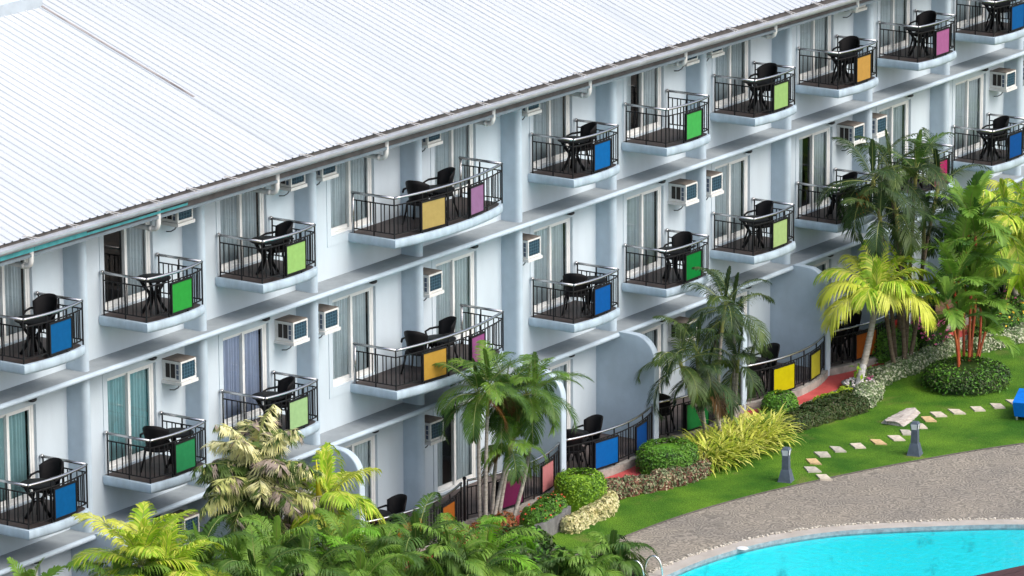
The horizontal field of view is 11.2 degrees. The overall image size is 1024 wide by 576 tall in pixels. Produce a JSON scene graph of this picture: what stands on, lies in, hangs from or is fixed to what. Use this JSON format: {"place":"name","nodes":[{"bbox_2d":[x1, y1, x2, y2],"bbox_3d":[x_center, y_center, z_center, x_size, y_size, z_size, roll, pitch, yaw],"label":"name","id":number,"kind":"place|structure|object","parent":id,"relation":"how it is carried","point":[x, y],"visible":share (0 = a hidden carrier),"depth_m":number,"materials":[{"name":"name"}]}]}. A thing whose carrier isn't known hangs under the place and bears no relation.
{"place":"outdoors","nodes":[
{"label":"outdoors","id":0,"kind":"place"},
{"bbox_2d":[401,325,967,575],"bbox_3d":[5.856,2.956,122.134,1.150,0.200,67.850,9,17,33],"label":"path","id":1,"kind":"structure","parent":0,"point":[829,384],"depth_m":123.80,"materials":[{"name":"red paint"}]},
{"bbox_2d":[366,280,1006,552],"bbox_3d":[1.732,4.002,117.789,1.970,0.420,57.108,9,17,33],"label":"terrace","id":2,"kind":"structure","parent":0,"point":[626,463],"depth_m":119.33,"materials":[{"name":"tile"}]},
{"bbox_2d":[377,494,406,521],"bbox_3d":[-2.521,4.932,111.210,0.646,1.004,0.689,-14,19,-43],"label":"armchair","id":3,"kind":"object","parent":2,"relation":"on","point":[395,504],"visible":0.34,"depth_m":111.36,"materials":[{"name":"black plastic"}]},
{"bbox_2d":[367,482,461,551],"bbox_3d":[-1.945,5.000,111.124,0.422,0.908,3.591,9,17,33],"label":"terrace railing","id":4,"kind":"object","parent":2,"relation":"on","point":[450,506],"visible":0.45,"depth_m":111.70,"materials":[{"name":"black metal"}]},
{"bbox_2d":[467,442,559,519],"bbox_3d":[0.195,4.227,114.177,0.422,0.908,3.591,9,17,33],"label":"terrace railing","id":5,"kind":"object","parent":2,"relation":"on","point":[546,477],"visible":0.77,"depth_m":114.26,"materials":[{"name":"black metal"}]},
{"bbox_2d":[566,430,588,468],"bbox_3d":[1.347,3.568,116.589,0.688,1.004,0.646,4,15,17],"label":"table","id":6,"kind":"object","parent":2,"relation":"on","point":[572,434],"visible":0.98,"depth_m":116.35,"materials":[{"name":"black plastic"}]},
{"bbox_2d":[572,414,602,464],"bbox_3d":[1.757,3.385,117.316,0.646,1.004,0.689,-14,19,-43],"label":"armchair","id":7,"kind":"object","parent":2,"relation":"on","point":[592,423],"visible":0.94,"depth_m":117.46,"materials":[{"name":"black plastic"}]},
{"bbox_2d":[566,404,652,472],"bbox_3d":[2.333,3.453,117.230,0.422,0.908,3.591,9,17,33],"label":"terrace railing","id":8,"kind":"object","parent":2,"relation":"on","point":[604,452],"visible":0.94,"depth_m":116.84,"materials":[{"name":"black metal"}]},
{"bbox_2d":[659,368,740,435],"bbox_3d":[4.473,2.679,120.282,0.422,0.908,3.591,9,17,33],"label":"terrace railing","id":9,"kind":"object","parent":2,"relation":"on","point":[690,420],"visible":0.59,"depth_m":119.49,"materials":[{"name":"black metal"}]},
{"bbox_2d":[747,333,824,398],"bbox_3d":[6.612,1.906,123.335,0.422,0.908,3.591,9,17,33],"label":"terrace railing","id":10,"kind":"object","parent":2,"relation":"on","point":[783,377],"visible":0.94,"depth_m":123.03,"materials":[{"name":"black metal"}]},
{"bbox_2d":[830,309,896,363],"bbox_3d":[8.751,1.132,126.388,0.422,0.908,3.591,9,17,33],"label":"terrace railing","id":11,"kind":"object","parent":2,"relation":"on","point":[859,339],"visible":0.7,"depth_m":125.61,"materials":[{"name":"black metal"}]},
{"bbox_2d":[552,343,1023,554],"bbox_3d":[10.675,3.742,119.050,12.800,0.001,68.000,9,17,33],"label":"lawn","id":12,"kind":"structure","parent":0,"point":[970,430],"depth_m":119.62,"materials":[{"name":"green plant"}]},
{"bbox_2d":[7,556,65,575],"bbox_3d":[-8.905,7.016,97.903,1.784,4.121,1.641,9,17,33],"label":"areca palm","id":13,"kind":"object","parent":12,"relation":"on","point":[54,570],"visible":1,"depth_m":97.69,"materials":[{"name":"green plant"}]},
{"bbox_2d":[190,404,337,556],"bbox_3d":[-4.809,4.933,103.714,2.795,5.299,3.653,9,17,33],"label":"fishtail palm","id":14,"kind":"object","parent":12,"relation":"on","point":[253,474],"visible":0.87,"depth_m":102.66,"materials":[{"name":"beige plant"}]},
{"bbox_2d":[265,442,389,550],"bbox_3d":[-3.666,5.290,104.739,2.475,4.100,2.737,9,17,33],"label":"yellow palm","id":15,"kind":"object","parent":12,"relation":"on","point":[328,487],"visible":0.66,"depth_m":104.29,"materials":[{"name":"green"}]},
{"bbox_2d":[423,514,544,574],"bbox_3d":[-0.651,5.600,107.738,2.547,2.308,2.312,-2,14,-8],"label":"foreground palm","id":16,"kind":"object","parent":12,"relation":"on","point":[488,519],"visible":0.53,"depth_m":107.41,"materials":[{"name":"green plant"}]},
{"bbox_2d":[407,525,570,575],"bbox_3d":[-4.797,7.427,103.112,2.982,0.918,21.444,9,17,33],"label":"groundcover","id":17,"kind":"object","parent":12,"relation":"on","point":[547,547],"visible":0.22,"depth_m":109.91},
{"bbox_2d":[433,340,594,521],"bbox_3d":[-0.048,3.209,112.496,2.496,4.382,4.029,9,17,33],"label":"areca palm","id":18,"kind":"object","parent":12,"relation":"on","point":[516,419],"visible":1,"depth_m":111.95,"materials":[{"name":"green"}]},
{"bbox_2d":[519,492,567,529],"bbox_3d":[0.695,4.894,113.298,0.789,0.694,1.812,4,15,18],"label":"flowering shrub","id":19,"kind":"object","parent":12,"relation":"on","point":[544,507],"visible":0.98,"depth_m":112.90,"materials":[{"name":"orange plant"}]},
{"bbox_2d":[534,506,570,535],"bbox_3d":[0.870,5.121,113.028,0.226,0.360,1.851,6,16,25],"label":"planter wall","id":20,"kind":"structure","parent":12,"relation":"on","point":[551,526],"depth_m":112.89,"materials":[{"name":"concrete"}]},
{"bbox_2d":[553,467,607,512],"bbox_3d":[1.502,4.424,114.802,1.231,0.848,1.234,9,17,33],"label":"round shrub","id":21,"kind":"object","parent":12,"relation":"on","point":[578,490],"visible":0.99,"depth_m":114.39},
{"bbox_2d":[560,488,619,534],"bbox_3d":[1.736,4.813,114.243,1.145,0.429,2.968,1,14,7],"label":"coleus border","id":22,"kind":"object","parent":12,"relation":"on","point":[604,507],"visible":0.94,"depth_m":113.60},
{"bbox_2d":[605,450,711,499],"bbox_3d":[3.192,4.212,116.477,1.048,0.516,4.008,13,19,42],"label":"croton border","id":23,"kind":"object","parent":12,"relation":"on","point":[655,480],"visible":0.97,"depth_m":116.15,"materials":[{"name":"plant"}]},
{"bbox_2d":[635,436,699,474],"bbox_3d":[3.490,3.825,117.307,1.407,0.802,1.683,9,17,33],"label":"clipped hedge","id":24,"kind":"object","parent":12,"relation":"on","point":[671,452],"visible":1,"depth_m":116.86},
{"bbox_2d":[633,265,774,432],"bbox_3d":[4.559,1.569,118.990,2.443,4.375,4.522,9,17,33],"label":"areca palm","id":25,"kind":"object","parent":12,"relation":"on","point":[707,392],"visible":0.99,"depth_m":118.72,"materials":[{"name":"green"}]},
{"bbox_2d":[674,402,806,476],"bbox_3d":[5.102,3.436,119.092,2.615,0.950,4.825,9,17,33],"label":"striped lily bed","id":26,"kind":"object","parent":12,"relation":"on","point":[742,437],"visible":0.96,"depth_m":118.85,"materials":[{"name":"plant"}]},
{"bbox_2d":[760,389,799,414],"bbox_3d":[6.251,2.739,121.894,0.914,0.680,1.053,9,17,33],"label":"round shrub","id":27,"kind":"object","parent":12,"relation":"on","point":[774,401],"visible":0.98,"depth_m":121.61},
{"bbox_2d":[778,446,794,482],"bbox_3d":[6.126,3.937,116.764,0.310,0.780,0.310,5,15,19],"label":"bollard light","id":28,"kind":"object","parent":12,"relation":"on","point":[786,475],"visible":1,"depth_m":116.70,"materials":[{"name":"metal"}]},
{"bbox_2d":[772,389,869,433],"bbox_3d":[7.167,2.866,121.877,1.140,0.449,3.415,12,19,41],"label":"dark hedge","id":29,"kind":"object","parent":12,"relation":"on","point":[828,408],"visible":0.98,"depth_m":121.75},
{"bbox_2d":[813,239,941,384],"bbox_3d":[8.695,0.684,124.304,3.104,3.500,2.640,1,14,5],"label":"yellow palm","id":30,"kind":"object","parent":12,"relation":"on","point":[877,288],"visible":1,"depth_m":123.66,"materials":[{"name":"green"}]},
{"bbox_2d":[866,321,918,363],"bbox_3d":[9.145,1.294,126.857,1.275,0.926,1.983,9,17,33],"label":"round shrub","id":31,"kind":"object","parent":12,"relation":"on","point":[882,354],"visible":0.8,"depth_m":126.22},
{"bbox_2d":[881,407,919,426],"bbox_3d":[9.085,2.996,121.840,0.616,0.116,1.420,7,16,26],"label":"boulder","id":32,"kind":"object","parent":12,"relation":"on","point":[904,417],"visible":1,"depth_m":121.62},
{"bbox_2d":[815,127,990,363],"bbox_3d":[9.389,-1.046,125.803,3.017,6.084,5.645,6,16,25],"label":"areca palm","id":33,"kind":"object","parent":12,"relation":"on","point":[887,189],"visible":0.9,"depth_m":124.61,"materials":[{"name":"green"}]},
{"bbox_2d":[851,334,961,407],"bbox_3d":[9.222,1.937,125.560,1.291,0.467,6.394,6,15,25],"label":"variegated border","id":34,"kind":"object","parent":12,"relation":"on","point":[889,372],"visible":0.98,"depth_m":125.39,"materials":[{"name":"plant"}]},
{"bbox_2d":[911,317,949,348],"bbox_3d":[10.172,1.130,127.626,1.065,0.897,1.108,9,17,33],"label":"flowering shrub","id":35,"kind":"object","parent":12,"relation":"on","point":[936,338],"visible":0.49,"depth_m":127.25,"materials":[{"name":"green"}]},
{"bbox_2d":[902,170,1023,366],"bbox_3d":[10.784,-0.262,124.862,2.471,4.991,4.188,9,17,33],"label":"sealing wax palm","id":36,"kind":"object","parent":12,"relation":"on","point":[973,267],"visible":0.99,"depth_m":124.69,"materials":[{"name":"green plant"}]},
{"bbox_2d":[921,356,1011,396],"bbox_3d":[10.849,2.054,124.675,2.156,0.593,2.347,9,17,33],"label":"round hedge","id":37,"kind":"object","parent":12,"relation":"on","point":[980,376],"visible":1,"depth_m":124.08,"materials":[{"name":"plant"}]},
{"bbox_2d":[955,178,1023,298],"bbox_3d":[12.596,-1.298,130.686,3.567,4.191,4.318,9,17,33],"label":"yellow palm","id":38,"kind":"object","parent":12,"relation":"on","point":[1013,251],"visible":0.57,"depth_m":129.52,"materials":[{"name":"green"}]},
{"bbox_2d":[965,322,1023,352],"bbox_3d":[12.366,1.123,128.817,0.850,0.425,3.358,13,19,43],"label":"variegated border","id":39,"kind":"object","parent":12,"relation":"on","point":[1015,333],"visible":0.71,"depth_m":128.13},
{"bbox_2d":[967,301,1023,336],"bbox_3d":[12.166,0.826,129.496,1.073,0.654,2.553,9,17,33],"label":"flowering shrub","id":40,"kind":"object","parent":12,"relation":"on","point":[1013,317],"visible":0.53,"depth_m":129.28,"materials":[{"name":"green plant"}]},
{"bbox_2d":[578,443,1023,575],"bbox_3d":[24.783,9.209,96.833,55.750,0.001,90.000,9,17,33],"label":"pool deck","id":41,"kind":"structure","parent":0,"point":[983,483],"depth_m":115.12,"materials":[{"name":"concrete"}]},
{"bbox_2d":[65,550,170,575],"bbox_3d":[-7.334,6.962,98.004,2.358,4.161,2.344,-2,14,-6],"label":"foreground palm","id":42,"kind":"object","parent":41,"relation":"on","point":[98,567],"visible":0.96,"depth_m":97.35,"materials":[{"name":"green plant"}]},
{"bbox_2d":[68,501,231,575],"bbox_3d":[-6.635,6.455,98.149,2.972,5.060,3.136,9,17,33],"label":"yellow palm","id":43,"kind":"object","parent":41,"relation":"on","point":[140,544],"visible":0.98,"depth_m":97.54,"materials":[{"name":"green"}]},
{"bbox_2d":[116,527,217,575],"bbox_3d":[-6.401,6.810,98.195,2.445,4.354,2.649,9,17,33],"label":"foreground palm","id":44,"kind":"object","parent":41,"relation":"on","point":[123,570],"visible":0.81,"depth_m":97.54,"materials":[{"name":"green"}]},
{"bbox_2d":[145,514,256,575],"bbox_3d":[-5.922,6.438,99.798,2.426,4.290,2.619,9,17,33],"label":"foreground palm","id":45,"kind":"object","parent":41,"relation":"on","point":[207,556],"visible":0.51,"depth_m":99.34,"materials":[{"name":"green plant"}]},
{"bbox_2d":[181,532,289,575],"bbox_3d":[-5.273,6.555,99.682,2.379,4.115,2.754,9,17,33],"label":"foreground palm","id":46,"kind":"object","parent":41,"relation":"on","point":[234,548],"visible":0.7,"depth_m":99.19,"materials":[{"name":"green plant"}]},
{"bbox_2d":[205,525,312,575],"bbox_3d":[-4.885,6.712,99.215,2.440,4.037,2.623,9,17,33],"label":"foreground palm","id":47,"kind":"object","parent":41,"relation":"on","point":[229,563],"visible":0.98,"depth_m":98.98,"materials":[{"name":"green"}]},
{"bbox_2d":[230,514,330,575],"bbox_3d":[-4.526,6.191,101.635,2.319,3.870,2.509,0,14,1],"label":"foreground palm","id":48,"kind":"object","parent":41,"relation":"on","point":[275,532],"visible":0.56,"depth_m":100.92,"materials":[{"name":"green plant"}]},
{"bbox_2d":[256,519,373,575],"bbox_3d":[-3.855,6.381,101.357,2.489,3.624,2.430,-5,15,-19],"label":"foreground palm","id":49,"kind":"object","parent":41,"relation":"on","point":[304,541],"visible":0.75,"depth_m":100.95,"materials":[{"name":"green"}]},
{"bbox_2d":[297,498,409,575],"bbox_3d":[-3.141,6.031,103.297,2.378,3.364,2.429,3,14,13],"label":"foreground palm","id":50,"kind":"object","parent":41,"relation":"on","point":[346,531],"visible":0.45,"depth_m":102.86,"materials":[{"name":"green plant"}]},
{"bbox_2d":[296,535,414,575],"bbox_3d":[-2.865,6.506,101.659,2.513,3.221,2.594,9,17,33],"label":"foreground palm","id":51,"kind":"object","parent":41,"relation":"on","point":[361,565],"visible":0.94,"depth_m":101.52,"materials":[{"name":"green plant"}]},
{"bbox_2d":[329,519,443,575],"bbox_3d":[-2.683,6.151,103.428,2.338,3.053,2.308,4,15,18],"label":"foreground palm","id":52,"kind":"object","parent":41,"relation":"on","point":[384,539],"visible":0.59,"depth_m":103.11,"materials":[{"name":"green plant"}]},
{"bbox_2d":[363,492,464,575],"bbox_3d":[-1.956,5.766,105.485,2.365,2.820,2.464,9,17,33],"label":"foreground palm","id":53,"kind":"object","parent":41,"relation":"on","point":[414,542],"visible":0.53,"depth_m":105.37,"materials":[{"name":"green"}]},
{"bbox_2d":[402,513,507,575],"bbox_3d":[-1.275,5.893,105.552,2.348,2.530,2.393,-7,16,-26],"label":"foreground palm","id":54,"kind":"object","parent":41,"relation":"on","point":[476,562],"visible":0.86,"depth_m":105.25,"materials":[{"name":"green plant"}]},
{"bbox_2d":[409,539,536,575],"bbox_3d":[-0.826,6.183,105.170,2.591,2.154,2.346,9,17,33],"label":"foreground palm","id":55,"kind":"object","parent":41,"relation":"on","point":[461,558],"visible":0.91,"depth_m":104.99,"materials":[{"name":"green"}]},
{"bbox_2d":[527,549,592,575],"bbox_3d":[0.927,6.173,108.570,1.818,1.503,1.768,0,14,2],"label":"foreground palm","id":56,"kind":"object","parent":41,"relation":"on","point":[555,566],"visible":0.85,"depth_m":108.36,"materials":[{"name":"green"}]},
{"bbox_2d":[546,546,624,575],"bbox_3d":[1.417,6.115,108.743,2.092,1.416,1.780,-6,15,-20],"label":"foreground palm","id":57,"kind":"object","parent":41,"relation":"on","point":[583,552],"visible":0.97,"depth_m":108.47,"materials":[{"name":"green plant"}]},
{"bbox_2d":[585,530,658,575],"bbox_3d":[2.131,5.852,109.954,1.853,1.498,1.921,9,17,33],"label":"foreground palm","id":58,"kind":"object","parent":41,"relation":"on","point":[613,544],"visible":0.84,"depth_m":109.58,"materials":[{"name":"green"}]},
{"bbox_2d":[644,517,1023,574],"bbox_3d":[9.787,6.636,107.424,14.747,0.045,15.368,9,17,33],"label":"pebble strip","id":59,"kind":"object","parent":41,"relation":"on","point":[728,543],"visible":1,"depth_m":113.17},
{"bbox_2d":[645,519,1023,575],"bbox_3d":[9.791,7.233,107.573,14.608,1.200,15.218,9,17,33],"label":"pool basin","id":60,"kind":"object","parent":41,"relation":"in","point":[955,548],"visible":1,"depth_m":113.36,"materials":[{"name":"tile"}]},
{"label":"ground","id":61,"kind":"structure","parent":0,"visible":0},
{"bbox_2d":[0,0,1023,575],"bbox_3d":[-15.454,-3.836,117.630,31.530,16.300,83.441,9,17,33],"label":"hotel building","id":62,"kind":"structure","parent":61,"relation":"on","point":[126,126],"depth_m":112.11,"materials":[{"name":"paint"}]},
{"bbox_2d":[0,258,30,344],"bbox_3d":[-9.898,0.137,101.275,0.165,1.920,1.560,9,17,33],"label":"sliding door","id":63,"kind":"structure","parent":62,"relation":"in","point":[10,276],"depth_m":101.65,"materials":[{"name":"white glass"}]},
{"bbox_2d":[0,405,35,509],"bbox_3d":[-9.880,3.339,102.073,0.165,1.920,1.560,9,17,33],"label":"sliding door","id":64,"kind":"structure","parent":62,"relation":"in","point":[12,424],"depth_m":102.35,"materials":[{"name":"glass"}]},
{"bbox_2d":[14,314,50,356],"bbox_3d":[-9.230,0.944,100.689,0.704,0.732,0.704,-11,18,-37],"label":"round table","id":65,"kind":"object","parent":62,"relation":"on","point":[35,321],"visible":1,"depth_m":100.62,"materials":[{"name":"black glass"}]},
{"bbox_2d":[20,478,54,520],"bbox_3d":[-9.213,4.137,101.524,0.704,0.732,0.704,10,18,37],"label":"round table","id":66,"kind":"object","parent":62,"relation":"on","point":[39,486],"visible":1,"depth_m":101.46,"materials":[{"name":"black plastic"}]},
{"bbox_2d":[22,293,61,351],"bbox_3d":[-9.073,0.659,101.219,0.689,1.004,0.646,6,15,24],"label":"armchair","id":67,"kind":"object","parent":62,"relation":"on","point":[45,303],"visible":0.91,"depth_m":101.35,"materials":[{"name":"black plastic"}]},
{"bbox_2d":[28,458,66,512],"bbox_3d":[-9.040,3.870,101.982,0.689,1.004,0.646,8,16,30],"label":"armchair","id":68,"kind":"object","parent":62,"relation":"on","point":[50,468],"visible":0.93,"depth_m":102.11,"materials":[{"name":"black plastic"}]},
{"bbox_2d":[105,222,150,309],"bbox_3d":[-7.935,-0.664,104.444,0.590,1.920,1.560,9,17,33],"label":"sliding door","id":69,"kind":"structure","parent":62,"relation":"in","point":[135,242],"depth_m":104.70,"materials":[{"name":"white glass"}]},
{"bbox_2d":[107,363,153,469],"bbox_3d":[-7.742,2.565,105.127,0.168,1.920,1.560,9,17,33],"label":"sliding door","id":70,"kind":"structure","parent":62,"relation":"in","point":[130,393],"depth_m":105.19,"materials":[{"name":"clear glass"}]},
{"bbox_2d":[137,273,170,314],"bbox_3d":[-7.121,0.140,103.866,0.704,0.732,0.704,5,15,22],"label":"round table","id":71,"kind":"object","parent":62,"relation":"on","point":[159,280],"visible":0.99,"depth_m":103.82,"materials":[{"name":"black plastic"}]},
{"bbox_2d":[139,426,175,473],"bbox_3d":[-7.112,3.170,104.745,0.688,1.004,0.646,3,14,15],"label":"armchair","id":72,"kind":"object","parent":62,"relation":"on","point":[150,432],"visible":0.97,"depth_m":104.50,"materials":[{"name":"black plastic"}]},
{"bbox_2d":[161,209,194,231],"bbox_3d":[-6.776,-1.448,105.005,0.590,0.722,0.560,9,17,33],"label":"air conditioner","id":73,"kind":"object","parent":62,"relation":"attached to","point":[179,219],"visible":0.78,"depth_m":104.80,"materials":[{"name":"white"}]},
{"bbox_2d":[161,353,197,389],"bbox_3d":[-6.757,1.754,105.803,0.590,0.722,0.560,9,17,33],"label":"air conditioner","id":74,"kind":"object","parent":62,"relation":"attached to","point":[178,370],"visible":1,"depth_m":105.60,"materials":[{"name":"white"}]},
{"bbox_2d":[220,187,263,271],"bbox_3d":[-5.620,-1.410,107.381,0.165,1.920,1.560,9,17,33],"label":"sliding door","id":75,"kind":"structure","parent":62,"relation":"in","point":[241,208],"depth_m":107.47,"materials":[{"name":"white glass"}]},
{"bbox_2d":[223,324,266,425],"bbox_3d":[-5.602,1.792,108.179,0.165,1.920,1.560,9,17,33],"label":"sliding door","id":76,"kind":"structure","parent":62,"relation":"in","point":[240,350],"depth_m":108.23,"materials":[{"name":"clear glass"}]},
{"bbox_2d":[261,221,293,274],"bbox_3d":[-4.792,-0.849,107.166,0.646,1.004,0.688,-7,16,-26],"label":"armchair","id":77,"kind":"object","parent":62,"relation":"on","point":[284,228],"visible":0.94,"depth_m":107.27,"materials":[{"name":"black plastic"}]},
{"bbox_2d":[274,314,309,349],"bbox_3d":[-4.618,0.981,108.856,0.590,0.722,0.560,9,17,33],"label":"air conditioner","id":78,"kind":"object","parent":62,"relation":"attached to","point":[291,330],"visible":1,"depth_m":108.66,"materials":[{"name":"white"}]},
{"bbox_2d":[318,304,340,337],"bbox_3d":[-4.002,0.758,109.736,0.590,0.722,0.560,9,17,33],"label":"air conditioner","id":79,"kind":"object","parent":62,"relation":"attached to","point":[328,318],"visible":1,"depth_m":109.53,"materials":[{"name":"white"}]},
{"bbox_2d":[330,157,371,235],"bbox_3d":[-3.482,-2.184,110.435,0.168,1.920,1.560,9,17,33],"label":"sliding door","id":80,"kind":"structure","parent":62,"relation":"in","point":[356,174],"depth_m":110.56,"materials":[{"name":"white glass"}]},
{"bbox_2d":[332,286,373,386],"bbox_3d":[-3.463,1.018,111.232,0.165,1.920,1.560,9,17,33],"label":"sliding door","id":81,"kind":"structure","parent":62,"relation":"in","point":[352,307],"depth_m":111.31,"materials":[{"name":"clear glass"}]},
{"bbox_2d":[344,435,375,509],"bbox_3d":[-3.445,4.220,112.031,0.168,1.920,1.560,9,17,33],"label":"sliding door","id":82,"kind":"structure","parent":62,"relation":"in","point":[364,449],"depth_m":112.43,"materials":[{"name":"white glass"}]},
{"bbox_2d":[400,330,434,373],"bbox_3d":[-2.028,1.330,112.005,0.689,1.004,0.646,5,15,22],"label":"armchair","id":83,"kind":"object","parent":62,"relation":"on","point":[413,337],"visible":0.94,"depth_m":111.75,"materials":[{"name":"black plastic"}]},
{"bbox_2d":[402,180,436,224],"bbox_3d":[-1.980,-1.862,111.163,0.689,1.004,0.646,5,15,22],"label":"armchair","id":84,"kind":"object","parent":62,"relation":"on","point":[412,186],"visible":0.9,"depth_m":110.90,"materials":[{"name":"wicker"}]},
{"bbox_2d":[423,267,443,300],"bbox_3d":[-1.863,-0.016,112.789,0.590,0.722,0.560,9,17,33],"label":"air conditioner","id":85,"kind":"object","parent":62,"relation":"attached to","point":[432,282],"visible":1,"depth_m":112.57,"materials":[{"name":"white"}]},
{"bbox_2d":[425,415,444,447],"bbox_3d":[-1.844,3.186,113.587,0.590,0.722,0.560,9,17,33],"label":"air conditioner","id":86,"kind":"object","parent":62,"relation":"attached to","point":[433,433],"visible":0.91,"depth_m":113.34,"materials":[{"name":"white"}]},
{"bbox_2d":[435,124,472,194],"bbox_3d":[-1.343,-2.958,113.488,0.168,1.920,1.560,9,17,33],"label":"sliding door","id":87,"kind":"structure","parent":62,"relation":"in","point":[457,142],"depth_m":113.76,"materials":[{"name":"white glass"}]},
{"bbox_2d":[436,251,474,339],"bbox_3d":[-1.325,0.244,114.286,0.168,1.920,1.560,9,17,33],"label":"sliding door","id":88,"kind":"structure","parent":62,"relation":"in","point":[458,272],"depth_m":114.46,"materials":[{"name":"white glass"}]},
{"bbox_2d":[437,398,475,492],"bbox_3d":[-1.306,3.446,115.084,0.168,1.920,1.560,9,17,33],"label":"sliding door","id":89,"kind":"structure","parent":62,"relation":"in","point":[463,455],"depth_m":115.33,"materials":[{"name":"white glass"}]},
{"bbox_2d":[523,233,542,264],"bbox_3d":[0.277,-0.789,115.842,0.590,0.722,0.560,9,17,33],"label":"air conditioner","id":90,"kind":"object","parent":62,"relation":"attached to","point":[531,247],"visible":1,"depth_m":115.64,"materials":[{"name":"white"}]},
{"bbox_2d":[533,95,569,167],"bbox_3d":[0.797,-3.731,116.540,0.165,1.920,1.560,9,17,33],"label":"sliding door","id":91,"kind":"structure","parent":62,"relation":"in","point":[549,122],"depth_m":116.69,"materials":[{"name":"white glass"}]},
{"bbox_2d":[534,218,569,311],"bbox_3d":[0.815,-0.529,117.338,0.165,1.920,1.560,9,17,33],"label":"sliding door","id":92,"kind":"structure","parent":62,"relation":"in","point":[551,235],"depth_m":117.46,"materials":[{"name":"white glass"}]},
{"bbox_2d":[547,359,570,428],"bbox_3d":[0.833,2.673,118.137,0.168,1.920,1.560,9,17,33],"label":"sliding door","id":93,"kind":"structure","parent":62,"relation":"in","point":[566,366],"depth_m":118.58,"materials":[{"name":"white glass"}]},
{"bbox_2d":[560,273,590,315],"bbox_3d":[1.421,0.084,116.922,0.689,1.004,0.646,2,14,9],"label":"armchair","id":94,"kind":"object","parent":62,"relation":"on","point":[572,278],"visible":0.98,"depth_m":116.70,"materials":[{"name":"black plastic"}]},
{"bbox_2d":[627,186,660,277],"bbox_3d":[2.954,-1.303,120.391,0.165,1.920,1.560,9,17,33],"label":"sliding door","id":95,"kind":"structure","parent":62,"relation":"in","point":[640,207],"depth_m":120.48,"materials":[{"name":"white glass"}]},
{"bbox_2d":[627,67,660,136],"bbox_3d":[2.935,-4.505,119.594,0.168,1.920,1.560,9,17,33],"label":"sliding door","id":96,"kind":"structure","parent":62,"relation":"in","point":[649,82],"depth_m":119.92,"materials":[{"name":"white glass"}]},
{"bbox_2d":[663,231,695,274],"bbox_3d":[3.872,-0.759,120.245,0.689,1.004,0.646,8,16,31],"label":"armchair","id":97,"kind":"object","parent":62,"relation":"on","point":[681,238],"visible":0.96,"depth_m":120.37,"materials":[{"name":"black plastic"}]},
{"bbox_2d":[668,178,698,210],"bbox_3d":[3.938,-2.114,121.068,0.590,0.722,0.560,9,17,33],"label":"air conditioner","id":98,"kind":"object","parent":62,"relation":"attached to","point":[682,192],"visible":1,"depth_m":120.87,"materials":[{"name":"white"}]},
{"bbox_2d":[706,170,723,199],"bbox_3d":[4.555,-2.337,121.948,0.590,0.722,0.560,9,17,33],"label":"air conditioner","id":99,"kind":"object","parent":62,"relation":"attached to","point":[714,183],"visible":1,"depth_m":121.73,"materials":[{"name":"white"}]},
{"bbox_2d":[715,156,747,244],"bbox_3d":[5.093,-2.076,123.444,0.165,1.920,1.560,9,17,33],"label":"sliding door","id":100,"kind":"structure","parent":62,"relation":"in","point":[729,202],"depth_m":123.58,"materials":[{"name":"white glass"}]},
{"bbox_2d":[715,41,747,107],"bbox_3d":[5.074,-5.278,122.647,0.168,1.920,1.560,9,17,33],"label":"sliding door","id":101,"kind":"structure","parent":62,"relation":"in","point":[734,63],"depth_m":122.85,"materials":[{"name":"white glass"}]},
{"bbox_2d":[743,200,775,246],"bbox_3d":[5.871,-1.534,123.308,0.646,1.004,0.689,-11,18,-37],"label":"armchair","id":102,"kind":"object","parent":62,"relation":"on","point":[763,208],"visible":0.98,"depth_m":123.43,"materials":[{"name":"wicker"}]},
{"bbox_2d":[799,127,829,213],"bbox_3d":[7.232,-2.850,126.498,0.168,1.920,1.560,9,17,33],"label":"sliding door","id":103,"kind":"structure","parent":62,"relation":"in","point":[819,142],"depth_m":126.75,"materials":[{"name":"white glass"}]},
{"bbox_2d":[800,15,830,79],"bbox_3d":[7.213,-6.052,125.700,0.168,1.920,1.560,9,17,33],"label":"sliding door","id":104,"kind":"structure","parent":62,"relation":"in","point":[816,34],"depth_m":125.86,"materials":[{"name":"white glass"}]},
{"bbox_2d":[831,36,862,80],"bbox_3d":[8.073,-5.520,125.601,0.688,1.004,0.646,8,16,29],"label":"armchair","id":105,"kind":"object","parent":62,"relation":"on","point":[848,43],"visible":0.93,"depth_m":125.72,"materials":[{"name":"black plastic"}]},
{"bbox_2d":[836,120,865,150],"bbox_3d":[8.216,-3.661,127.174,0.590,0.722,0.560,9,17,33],"label":"air conditioner","id":106,"kind":"object","parent":62,"relation":"attached to","point":[849,130],"visible":0.81,"depth_m":126.96,"materials":[{"name":"white"}]},
{"bbox_2d":[879,100,908,180],"bbox_3d":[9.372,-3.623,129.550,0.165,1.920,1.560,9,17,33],"label":"sliding door","id":107,"kind":"structure","parent":62,"relation":"in","point":[894,112],"depth_m":129.79,"materials":[{"name":"white glass"}]},
{"bbox_2d":[880,0,909,52],"bbox_3d":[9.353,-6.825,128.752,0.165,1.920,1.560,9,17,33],"label":"sliding door","id":108,"kind":"structure","parent":62,"relation":"in","point":[891,11],"depth_m":128.88,"materials":[{"name":"white glass"}]},
{"bbox_2d":[955,74,983,155],"bbox_3d":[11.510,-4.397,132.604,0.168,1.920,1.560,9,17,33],"label":"sliding door","id":109,"kind":"structure","parent":62,"relation":"in","point":[969,92],"depth_m":132.74,"materials":[{"name":"white glass"}]},
{"bbox_2d":[957,0,984,27],"bbox_3d":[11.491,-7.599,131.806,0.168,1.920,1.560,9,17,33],"label":"sliding door","id":110,"kind":"structure","parent":62,"relation":"in","point":[965,2],"depth_m":131.93,"materials":[{"name":"white glass"}]},
{"bbox_2d":[989,67,1016,96],"bbox_3d":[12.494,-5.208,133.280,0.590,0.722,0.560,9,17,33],"label":"air conditioner","id":111,"kind":"object","parent":62,"relation":"attached to","point":[1002,80],"visible":1,"depth_m":133.08,"materials":[{"name":"white"}]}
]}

